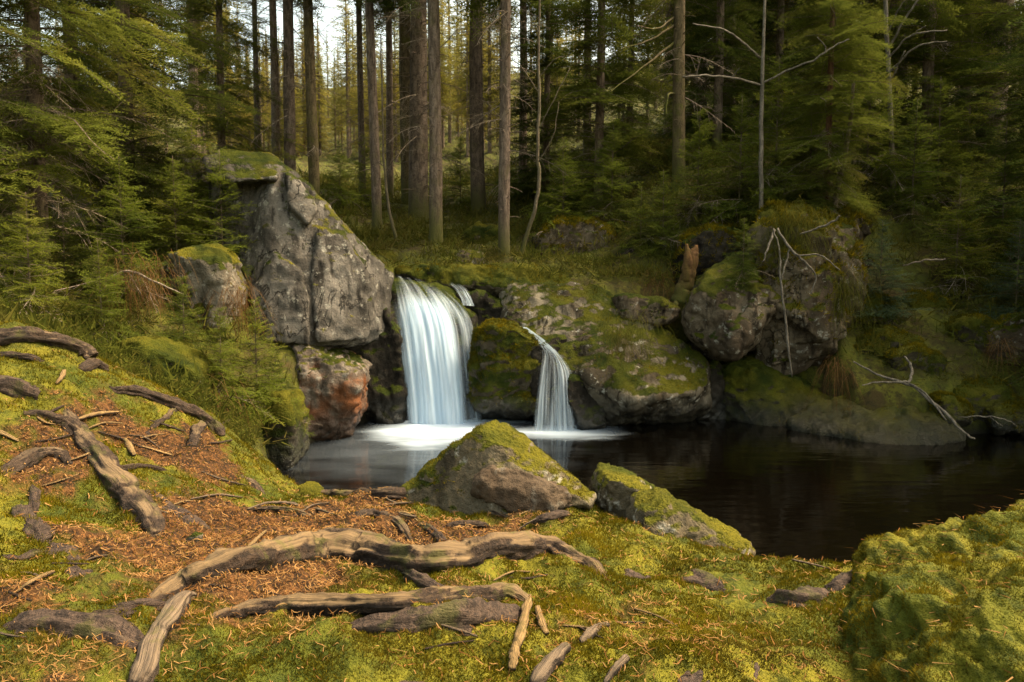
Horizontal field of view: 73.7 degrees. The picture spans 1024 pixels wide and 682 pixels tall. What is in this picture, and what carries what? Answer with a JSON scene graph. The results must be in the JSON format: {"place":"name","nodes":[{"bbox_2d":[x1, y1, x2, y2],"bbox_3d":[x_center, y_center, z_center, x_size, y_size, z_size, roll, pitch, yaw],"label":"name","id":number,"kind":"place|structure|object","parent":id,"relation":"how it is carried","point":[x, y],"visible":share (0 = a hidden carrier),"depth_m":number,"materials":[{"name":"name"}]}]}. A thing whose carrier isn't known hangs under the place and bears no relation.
{"place":"outdoors","nodes":[
{"label":"outdoors","id":0,"kind":"place"},
{"bbox_2d":[0,0,1021,89],"label":"sky","id":1,"kind":"structure","parent":0,"point":[328,15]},
{"bbox_2d":[0,59,1023,681],"bbox_3d":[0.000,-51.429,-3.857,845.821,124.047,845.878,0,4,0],"label":"ground","id":2,"kind":"structure","parent":0,"point":[876,393],"depth_m":3.33,"materials":[{"name":"plant"}]},
{"bbox_2d":[0,148,73,298],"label":"young spruce","id":3,"kind":"object","parent":2,"relation":"on","point":[4,230],"visible":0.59,"depth_m":9.27,"materials":[{"name":"green plant"}]},
{"bbox_2d":[0,192,88,325],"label":"young spruce","id":4,"kind":"object","parent":2,"relation":"on","point":[19,280],"visible":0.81,"depth_m":8.49,"materials":[{"name":"green plant"}]},
{"bbox_2d":[0,326,98,359],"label":"tree root","id":5,"kind":"object","parent":2,"relation":"on","point":[85,350],"visible":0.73,"depth_m":4.34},
{"bbox_2d":[11,504,92,578],"bbox_3d":[-1.786,0.810,2.659,1.078,0.161,0.150,4,6,41],"label":"tree root","id":6,"kind":"object","parent":2,"relation":"on","point":[37,527],"visible":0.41,"depth_m":2.74,"materials":[{"name":"brown plant"}]},
{"bbox_2d":[0,0,123,263],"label":"spruce tree","id":7,"kind":"object","parent":2,"relation":"on","point":[12,32],"visible":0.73,"depth_m":9.82,"materials":[{"name":"green plant"}]},
{"bbox_2d":[11,179,112,294],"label":"young spruce","id":8,"kind":"object","parent":2,"relation":"on","point":[58,222],"visible":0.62,"depth_m":10.08,"materials":[{"name":"green plant"}]},
{"bbox_2d":[1,608,143,651],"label":"tree root","id":9,"kind":"object","parent":2,"relation":"on","point":[72,624],"visible":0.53,"depth_m":2.03,"materials":[{"name":"brown plant"}]},
{"bbox_2d":[23,409,164,536],"bbox_3d":[-2.061,0.637,3.460,1.279,0.490,0.241,3,5,33],"label":"tree root","id":10,"kind":"object","parent":2,"relation":"on","point":[124,489],"visible":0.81,"depth_m":3.38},
{"bbox_2d":[0,0,204,193],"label":"spruce tree","id":11,"kind":"object","parent":2,"relation":"on","point":[70,75],"visible":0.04,"depth_m":15.38,"materials":[{"name":"green plant"}]},
{"bbox_2d":[63,237,147,345],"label":"young spruce","id":12,"kind":"object","parent":2,"relation":"on","point":[93,276],"visible":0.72,"depth_m":8.93,"materials":[{"name":"green plant"}]},
{"bbox_2d":[0,0,216,262],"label":"spruce tree","id":13,"kind":"object","parent":2,"relation":"on","point":[37,154],"visible":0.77,"depth_m":10.41,"materials":[{"name":"green plant"}]},
{"bbox_2d":[54,152,181,312],"bbox_3d":[-5.888,-1.453,10.323,1.664,2.742,1.904,-2,5,-29],"label":"young spruce","id":14,"kind":"object","parent":2,"relation":"on","point":[120,199],"visible":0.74,"depth_m":10.19,"materials":[{"name":"green plant"}]},
{"bbox_2d":[4,0,260,233],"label":"spruce tree","id":15,"kind":"object","parent":2,"relation":"on","point":[125,7],"visible":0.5,"depth_m":13.09,"materials":[{"name":"green plant"}]},
{"bbox_2d":[80,243,202,336],"bbox_3d":[-5.330,-0.577,9.610,1.809,1.669,1.181,-2,5,-19],"label":"grass tuft","id":16,"kind":"object","parent":2,"relation":"on","point":[143,287],"visible":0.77,"depth_m":9.60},
{"bbox_2d":[127,590,196,681],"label":"tree root","id":17,"kind":"object","parent":2,"relation":"on","point":[145,667],"visible":0.98,"depth_m":2.02,"materials":[{"name":"brown wood"}]},
{"bbox_2d":[115,335,218,400],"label":"boulder","id":18,"kind":"object","parent":2,"relation":"on","point":[170,349],"visible":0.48,"depth_m":8.42,"materials":[{"name":"stone"}]},
{"bbox_2d":[109,385,225,436],"bbox_3d":[-2.305,0.491,4.588,0.708,0.457,0.152,-3,5,-38],"label":"tree root","id":19,"kind":"object","parent":2,"relation":"on","point":[192,410],"visible":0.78,"depth_m":4.56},
{"bbox_2d":[133,155,214,275],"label":"young spruce","id":20,"kind":"object","parent":2,"relation":"on","point":[175,216],"visible":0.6,"depth_m":11.61,"materials":[{"name":"green plant"}]},
{"bbox_2d":[130,121,222,256],"bbox_3d":[-5.803,-2.381,12.481,2.241,3.226,1.957,-1,4,-14],"label":"young spruce","id":21,"kind":"object","parent":2,"relation":"on","point":[192,165],"visible":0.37,"depth_m":12.32,"materials":[{"name":"green plant"}]},
{"bbox_2d":[155,274,241,373],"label":"young spruce","id":22,"kind":"object","parent":2,"relation":"on","point":[180,321],"visible":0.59,"depth_m":9.17,"materials":[{"name":"green plant"}]},
{"bbox_2d":[160,242,249,330],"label":"boulder","id":23,"kind":"object","parent":2,"relation":"on","point":[215,265],"visible":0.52,"depth_m":10.64,"materials":[{"name":"stone"}]},
{"bbox_2d":[159,147,257,295],"bbox_3d":[-5.160,-1.730,11.849,2.014,3.321,2.078,-3,5,-34],"label":"young spruce","id":24,"kind":"object","parent":2,"relation":"on","point":[219,203],"visible":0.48,"depth_m":11.81,"materials":[{"name":"green plant"}]},
{"bbox_2d":[136,0,306,195],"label":"spruce tree","id":25,"kind":"object","parent":2,"relation":"on","point":[222,129],"visible":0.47,"depth_m":18.55,"materials":[{"name":"green plant"}]},
{"bbox_2d":[193,307,270,425],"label":"young spruce","id":26,"kind":"object","parent":2,"relation":"on","point":[217,365],"visible":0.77,"depth_m":8.92,"materials":[{"name":"green plant"}]},
{"bbox_2d":[223,297,302,427],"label":"young spruce","id":27,"kind":"object","parent":2,"relation":"on","point":[260,359],"visible":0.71,"depth_m":9.50,"materials":[{"name":"green plant"}]},
{"bbox_2d":[258,388,310,469],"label":"boulder","id":28,"kind":"object","parent":2,"relation":"on","point":[282,456],"visible":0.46,"depth_m":9.46,"materials":[{"name":"stone"}]},
{"bbox_2d":[246,0,325,159],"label":"spruce tree","id":29,"kind":"object","parent":2,"relation":"on","point":[272,18],"visible":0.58,"depth_m":21.38,"materials":[{"name":"brown plant"}]},
{"bbox_2d":[236,0,338,170],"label":"spruce tree","id":30,"kind":"object","parent":2,"relation":"on","point":[288,95],"visible":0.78,"depth_m":19.42,"materials":[{"name":"brown plant"}]},
{"bbox_2d":[263,0,363,195],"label":"spruce tree","id":31,"kind":"object","parent":2,"relation":"on","point":[310,75],"visible":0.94,"depth_m":18.94,"materials":[{"name":"brown plant"}]},
{"bbox_2d":[293,344,372,440],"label":"boulder","id":32,"kind":"object","parent":2,"relation":"on","point":[333,383],"visible":0.64,"depth_m":11.20,"materials":[{"name":"stone"}]},
{"bbox_2d":[202,149,393,347],"bbox_3d":[-4.155,-1.751,12.668,3.828,3.972,2.915,0,4,0],"label":"boulder","id":33,"kind":"object","parent":32,"relation":"on","point":[322,273],"visible":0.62,"depth_m":11.89,"materials":[{"name":"grey stone"}]},
{"bbox_2d":[321,0,391,195],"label":"spruce tree","id":34,"kind":"object","parent":2,"relation":"on","point":[360,91],"visible":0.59,"depth_m":23.32,"materials":[{"name":"brown plant"}]},
{"bbox_2d":[197,582,528,625],"bbox_3d":[-0.422,0.906,2.280,1.156,0.256,0.368,-2,5,-21],"label":"tree root","id":35,"kind":"object","parent":2,"relation":"on","point":[364,604],"visible":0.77,"depth_m":2.24,"materials":[{"name":"brown wood"}]},
{"bbox_2d":[127,529,607,617],"bbox_3d":[-0.527,0.893,2.815,1.807,0.319,0.748,-2,5,-24],"label":"tree root","id":36,"kind":"object","parent":2,"relation":"on","point":[380,549],"visible":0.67,"depth_m":2.77,"materials":[{"name":"brown wood"}]},
{"bbox_2d":[321,0,422,232],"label":"spruce tree","id":37,"kind":"object","parent":2,"relation":"on","point":[371,68],"visible":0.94,"depth_m":17.53,"materials":[{"name":"brown plant"}]},
{"bbox_2d":[345,304,408,423],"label":"boulder","id":38,"kind":"object","parent":2,"relation":"on","point":[387,387],"visible":0.27,"depth_m":12.71,"materials":[{"name":"stone"}]},
{"bbox_2d":[350,3,410,198],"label":"spruce tree","id":39,"kind":"object","parent":2,"relation":"on","point":[389,116],"visible":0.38,"depth_m":24.41,"materials":[{"name":"brown plant"}]},
{"bbox_2d":[360,0,449,204],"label":"spruce tree","id":40,"kind":"object","parent":2,"relation":"on","point":[404,38],"visible":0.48,"depth_m":22.27,"materials":[{"name":"brown plant"}]},
{"bbox_2d":[352,0,466,224],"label":"spruce tree","id":41,"kind":"object","parent":2,"relation":"on","point":[418,152],"visible":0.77,"depth_m":20.40,"materials":[{"name":"brown plant"}]},
{"bbox_2d":[0,321,851,681],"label":"fallen needles","id":42,"kind":"object","parent":2,"relation":"on","point":[296,569],"visible":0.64,"depth_m":2.64,"materials":[{"name":"brown plant"}]},
{"bbox_2d":[0,319,855,681],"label":"moss","id":43,"kind":"object","parent":2,"relation":"on","point":[584,651],"visible":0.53,"depth_m":2.51,"materials":[{"name":"plant"}]},
{"bbox_2d":[375,0,488,244],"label":"spruce tree","id":44,"kind":"object","parent":2,"relation":"on","point":[436,176],"visible":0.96,"depth_m":15.76,"materials":[{"name":"brown plant"}]},
{"bbox_2d":[391,277,477,419],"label":"waterfall","id":45,"kind":"object","parent":2,"relation":"on","point":[430,293],"visible":0.2,"depth_m":13.43,"materials":[{"name":"liquid"}]},
{"bbox_2d":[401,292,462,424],"bbox_3d":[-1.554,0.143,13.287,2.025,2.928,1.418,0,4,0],"label":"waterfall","id":46,"kind":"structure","parent":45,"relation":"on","point":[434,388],"depth_m":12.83,"materials":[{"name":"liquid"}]},
{"bbox_2d":[350,596,521,635],"bbox_3d":[-0.165,0.957,2.211,0.725,0.310,0.264,-3,5,-36],"label":"tree root","id":47,"kind":"object","parent":2,"relation":"on","point":[465,613],"visible":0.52,"depth_m":2.09,"materials":[{"name":"brown plant"}]},
{"bbox_2d":[455,289,502,324],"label":"boulder","id":48,"kind":"object","parent":2,"relation":"on","point":[484,305],"visible":0.12,"depth_m":13.83,"materials":[{"name":"stone"}]},
{"bbox_2d":[441,0,521,217],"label":"spruce tree","id":49,"kind":"object","parent":2,"relation":"on","point":[477,157],"visible":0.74,"depth_m":21.86,"materials":[{"name":"brown plant"}]},
{"bbox_2d":[395,261,572,296],"bbox_3d":[-0.536,-1.270,14.881,3.970,0.994,2.157,0,4,0],"label":"rock ledge","id":50,"kind":"object","parent":2,"relation":"on","point":[468,276],"visible":0.71,"depth_m":14.03,"materials":[{"name":"stone"}]},
{"bbox_2d":[401,419,596,516],"bbox_3d":[-0.073,0.975,4.340,1.240,1.006,1.058,0,4,0],"label":"boulder","id":51,"kind":"object","parent":2,"relation":"on","point":[443,479],"visible":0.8,"depth_m":4.01,"materials":[{"name":"stone"}]},
{"bbox_2d":[465,316,541,419],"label":"boulder","id":52,"kind":"object","parent":2,"relation":"on","point":[502,366],"visible":0.95,"depth_m":12.47,"materials":[{"name":"stone"}]},
{"bbox_2d":[0,111,1023,457],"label":"undergrowth","id":53,"kind":"object","parent":2,"relation":"on","point":[184,391],"visible":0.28,"depth_m":14.46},
{"bbox_2d":[0,0,1023,161],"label":"distant forest","id":54,"kind":"object","parent":2,"relation":"on","point":[489,55],"visible":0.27,"depth_m":59.64,"materials":[{"name":"plant"}]},
{"bbox_2d":[448,0,580,257],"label":"spruce tree","id":55,"kind":"object","parent":2,"relation":"on","point":[505,8],"visible":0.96,"depth_m":15.07,"materials":[{"name":"brown plant"}]},
{"bbox_2d":[470,465,573,513],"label":"boulder","id":56,"kind":"object","parent":2,"relation":"on","point":[507,489],"visible":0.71,"depth_m":3.81,"materials":[{"name":"brown stone"}]},
{"bbox_2d":[485,0,596,203],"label":"spruce tree","id":57,"kind":"object","parent":2,"relation":"on","point":[548,49],"visible":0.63,"depth_m":21.71,"materials":[{"name":"green plant"}]},
{"bbox_2d":[512,0,569,256],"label":"sapling","id":58,"kind":"object","parent":2,"relation":"on","point":[525,238],"visible":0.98,"depth_m":14.87,"materials":[{"name":"brown plant"}]},
{"bbox_2d":[529,334,570,425],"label":"waterfall","id":59,"kind":"object","parent":2,"relation":"on","point":[547,382],"visible":0.29,"depth_m":12.60,"materials":[{"name":"liquid"}]},
{"bbox_2d":[527,136,596,249],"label":"young spruce","id":60,"kind":"object","parent":2,"relation":"on","point":[557,210],"visible":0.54,"depth_m":16.64,"materials":[{"name":"green plant"}]},
{"bbox_2d":[531,214,618,254],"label":"boulder","id":61,"kind":"object","parent":2,"relation":"on","point":[581,230],"visible":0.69,"depth_m":16.02,"materials":[{"name":"grey stone"}]},
{"bbox_2d":[516,0,687,222],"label":"spruce tree","id":62,"kind":"object","parent":2,"relation":"on","point":[597,93],"visible":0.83,"depth_m":18.76,"materials":[{"name":"green plant"}]},
{"bbox_2d":[499,280,712,425],"bbox_3d":[1.782,0.417,13.446,4.528,3.340,3.314,0,4,0],"label":"boulder","id":63,"kind":"object","parent":2,"relation":"on","point":[676,388],"visible":0.71,"depth_m":12.67,"materials":[{"name":"stone"}]},
{"bbox_2d":[575,305,681,385],"bbox_3d":[2.028,0.103,11.869,1.861,1.516,1.101,0,4,0],"label":"grass tuft","id":64,"kind":"object","parent":63,"relation":"on","point":[624,339],"visible":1,"depth_m":11.84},
{"bbox_2d":[568,117,646,229],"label":"young spruce","id":65,"kind":"object","parent":2,"relation":"on","point":[611,186],"visible":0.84,"depth_m":16.84,"materials":[{"name":"green plant"}]},
{"bbox_2d":[591,462,654,517],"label":"boulder","id":66,"kind":"object","parent":2,"relation":"on","point":[614,488],"visible":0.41,"depth_m":4.17,"materials":[{"name":"stone"}]},
{"bbox_2d":[573,0,673,162],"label":"spruce tree","id":67,"kind":"object","parent":2,"relation":"on","point":[643,50],"visible":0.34,"depth_m":26.19,"materials":[{"name":"green plant"}]},
{"bbox_2d":[611,292,680,327],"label":"boulder","id":68,"kind":"object","parent":2,"relation":"on","point":[663,310],"visible":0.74,"depth_m":13.24,"materials":[{"name":"grey stone"}]},
{"bbox_2d":[635,170,685,256],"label":"young spruce","id":69,"kind":"object","parent":2,"relation":"on","point":[664,231],"visible":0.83,"depth_m":15.14,"materials":[{"name":"green plant"}]},
{"bbox_2d":[632,0,734,191],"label":"spruce tree","id":70,"kind":"object","parent":2,"relation":"on","point":[678,83],"visible":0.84,"depth_m":17.04,"materials":[{"name":"brown plant"}]},
{"bbox_2d":[625,485,755,555],"bbox_3d":[1.011,1.103,3.894,0.716,0.525,0.762,0,4,0],"label":"boulder","id":71,"kind":"object","parent":2,"relation":"on","point":[656,510],"visible":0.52,"depth_m":3.64,"materials":[{"name":"stone"}]},
{"bbox_2d":[645,108,738,235],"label":"young spruce","id":72,"kind":"object","parent":2,"relation":"on","point":[701,153],"visible":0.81,"depth_m":15.42,"materials":[{"name":"green plant"}]},
{"bbox_2d":[672,221,747,283],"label":"boulder","id":73,"kind":"object","parent":2,"relation":"on","point":[712,240],"visible":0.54,"depth_m":14.27,"materials":[{"name":"stone"}]},
{"bbox_2d":[638,0,807,156],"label":"spruce tree","id":74,"kind":"object","parent":2,"relation":"on","point":[722,43],"visible":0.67,"depth_m":19.94,"materials":[{"name":"green plant"}]},
{"bbox_2d":[681,251,780,361],"bbox_3d":[4.357,-0.665,13.631,1.842,2.300,3.099,1,4,17],"label":"boulder","id":75,"kind":"object","parent":2,"relation":"on","point":[720,321],"visible":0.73,"depth_m":12.50,"materials":[{"name":"grey stone"}]},
{"bbox_2d":[681,92,789,227],"bbox_3d":[5.065,-3.541,15.280,2.540,4.060,2.462,3,5,32],"label":"young spruce","id":76,"kind":"object","parent":2,"relation":"on","point":[735,161],"visible":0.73,"depth_m":15.20,"materials":[{"name":"green plant"}]},
{"bbox_2d":[698,55,822,199],"bbox_3d":[6.198,-4.671,15.926,2.689,3.871,2.349,-2,5,-27],"label":"young spruce","id":77,"kind":"object","parent":2,"relation":"on","point":[770,167],"visible":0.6,"depth_m":15.77,"materials":[{"name":"green plant"}]},
{"bbox_2d":[682,0,848,207],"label":"sapling","id":78,"kind":"object","parent":2,"relation":"on","point":[761,141],"visible":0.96,"depth_m":14.17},
{"bbox_2d":[710,0,839,138],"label":"spruce tree","id":79,"kind":"object","parent":2,"relation":"on","point":[778,38],"visible":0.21,"depth_m":23.19,"materials":[{"name":"green plant"}]},
{"bbox_2d":[721,353,830,426],"bbox_3d":[5.330,1.122,13.598,2.251,1.805,2.472,2,5,21],"label":"boulder","id":80,"kind":"object","parent":2,"relation":"on","point":[757,391],"visible":0.44,"depth_m":12.82,"materials":[{"name":"stone"}]},
{"bbox_2d":[736,197,873,374],"bbox_3d":[5.943,-1.045,14.044,2.579,3.926,4.083,3,5,32],"label":"boulder","id":81,"kind":"object","parent":2,"relation":"on","point":[806,310],"visible":0.63,"depth_m":12.86,"materials":[{"name":"grey stone"}]},
{"bbox_2d":[737,191,857,294],"bbox_3d":[5.187,-1.587,12.741,2.397,2.356,1.537,2,5,23],"label":"grass tuft","id":82,"kind":"object","parent":81,"relation":"on","point":[791,231],"visible":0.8,"depth_m":12.61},
{"bbox_2d":[758,570,853,606],"bbox_3d":[1.313,1.018,2.784,0.691,0.194,0.288,-2,5,-25],"label":"tree root","id":83,"kind":"object","parent":2,"relation":"on","point":[802,594],"visible":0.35,"depth_m":2.64,"materials":[{"name":"brown plant"}]},
{"bbox_2d":[774,103,848,207],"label":"young spruce","id":84,"kind":"object","parent":2,"relation":"on","point":[806,118],"visible":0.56,"depth_m":15.02,"materials":[{"name":"green plant"}]},
{"bbox_2d":[756,0,919,237],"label":"spruce tree","id":85,"kind":"object","parent":2,"relation":"on","point":[832,76],"visible":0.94,"depth_m":14.54,"materials":[{"name":"green plant"}]},
{"bbox_2d":[779,0,964,174],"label":"spruce tree","id":86,"kind":"object","parent":2,"relation":"on","point":[899,52],"visible":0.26,"depth_m":18.72,"materials":[{"name":"green plant"}]},
{"bbox_2d":[786,395,965,445],"bbox_3d":[6.959,1.561,12.282,3.604,1.516,2.267,-2,5,-29],"label":"boulder","id":87,"kind":"object","parent":2,"relation":"on","point":[908,425],"visible":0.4,"depth_m":11.56,"materials":[{"name":"stone"}]},
{"bbox_2d":[833,40,944,197],"bbox_3d":[8.798,-4.906,16.559,3.002,4.798,2.909,-2,5,-26],"label":"young spruce","id":88,"kind":"object","parent":2,"relation":"on","point":[874,165],"visible":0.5,"depth_m":16.43,"materials":[{"name":"green plant"}]},
{"bbox_2d":[853,323,925,355],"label":"boulder","id":89,"kind":"object","parent":2,"relation":"on","point":[894,338],"visible":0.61,"depth_m":12.81,"materials":[{"name":"stone"}]},
{"bbox_2d":[852,218,932,327],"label":"young fir","id":90,"kind":"object","parent":2,"relation":"on","point":[880,268],"visible":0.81,"depth_m":13.42,"materials":[{"name":"green plant"}]},
{"bbox_2d":[879,341,949,374],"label":"boulder","id":91,"kind":"object","parent":2,"relation":"on","point":[912,351],"visible":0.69,"depth_m":12.26,"materials":[{"name":"stone"}]},
{"bbox_2d":[871,97,965,238],"bbox_3d":[9.294,-3.792,15.763,2.153,3.548,2.465,-4,6,-41],"label":"young spruce","id":92,"kind":"object","parent":2,"relation":"on","point":[906,196],"visible":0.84,"depth_m":15.66,"materials":[{"name":"green plant"}]},
{"bbox_2d":[834,0,1023,207],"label":"spruce tree","id":93,"kind":"object","parent":2,"relation":"on","point":[931,16],"visible":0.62,"depth_m":18.08,"materials":[{"name":"green plant"}]},
{"bbox_2d":[839,489,1023,681],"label":"mossy rock","id":94,"kind":"object","parent":2,"relation":"on","point":[942,602],"visible":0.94,"depth_m":2.15,"materials":[{"name":"green plant"}]},
{"bbox_2d":[929,389,974,426],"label":"boulder","id":95,"kind":"object","parent":2,"relation":"on","point":[952,405],"visible":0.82,"depth_m":11.52,"materials":[{"name":"stone"}]},
{"bbox_2d":[900,78,1007,232],"bbox_3d":[10.642,-4.518,17.064,3.058,4.160,2.837,2,5,27],"label":"young spruce","id":96,"kind":"object","parent":2,"relation":"on","point":[948,138],"visible":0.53,"depth_m":17.05,"materials":[{"name":"green plant"}]},
{"bbox_2d":[914,176,1004,300],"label":"young spruce","id":97,"kind":"object","parent":2,"relation":"on","point":[956,248],"visible":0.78,"depth_m":13.98,"materials":[{"name":"green plant"}]},
{"bbox_2d":[904,0,1023,161],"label":"spruce tree","id":98,"kind":"object","parent":2,"relation":"on","point":[962,93],"visible":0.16,"depth_m":22.80,"materials":[{"name":"green plant"}]},
{"bbox_2d":[943,311,996,352],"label":"boulder","id":99,"kind":"object","parent":2,"relation":"on","point":[969,324],"visible":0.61,"depth_m":12.68,"materials":[{"name":"stone"}]},
{"bbox_2d":[926,114,1023,278],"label":"young spruce","id":100,"kind":"object","parent":2,"relation":"on","point":[1004,152],"visible":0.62,"depth_m":15.08,"materials":[{"name":"green plant"}]},
{"bbox_2d":[953,369,1022,421],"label":"boulder","id":101,"kind":"object","parent":2,"relation":"on","point":[981,397],"visible":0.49,"depth_m":11.89,"materials":[{"name":"plant"}]},
{"bbox_2d":[965,1,1023,218],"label":"spruce tree","id":102,"kind":"object","parent":2,"relation":"on","point":[1007,113],"visible":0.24,"depth_m":19.05,"materials":[{"name":"green plant"}]},
{"bbox_2d":[974,0,1023,280],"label":"spruce tree","id":103,"kind":"object","parent":2,"relation":"on","point":[1011,62],"visible":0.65,"depth_m":15.20,"materials":[{"name":"green plant"}]},
{"bbox_2d":[983,399,1023,435],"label":"boulder","id":104,"kind":"object","parent":2,"relation":"on","point":[1012,410],"visible":0.64,"depth_m":11.62,"materials":[{"name":"stone"}]},
{"bbox_2d":[985,311,1023,365],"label":"boulder","id":105,"kind":"object","parent":2,"relation":"on","point":[1014,327],"visible":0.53,"depth_m":12.39,"materials":[{"name":"grey stone"}]},
{"bbox_2d":[278,417,1023,562],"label":"water","id":106,"kind":"structure","parent":0,"point":[782,491],"depth_m":9.52,"materials":[{"name":"black liquid"}]},
{"bbox_2d":[563,374,606,429],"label":"boulder","id":107,"kind":"object","parent":106,"relation":"in","point":[584,409],"visible":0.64,"depth_m":12.23,"materials":[{"name":"stone"}]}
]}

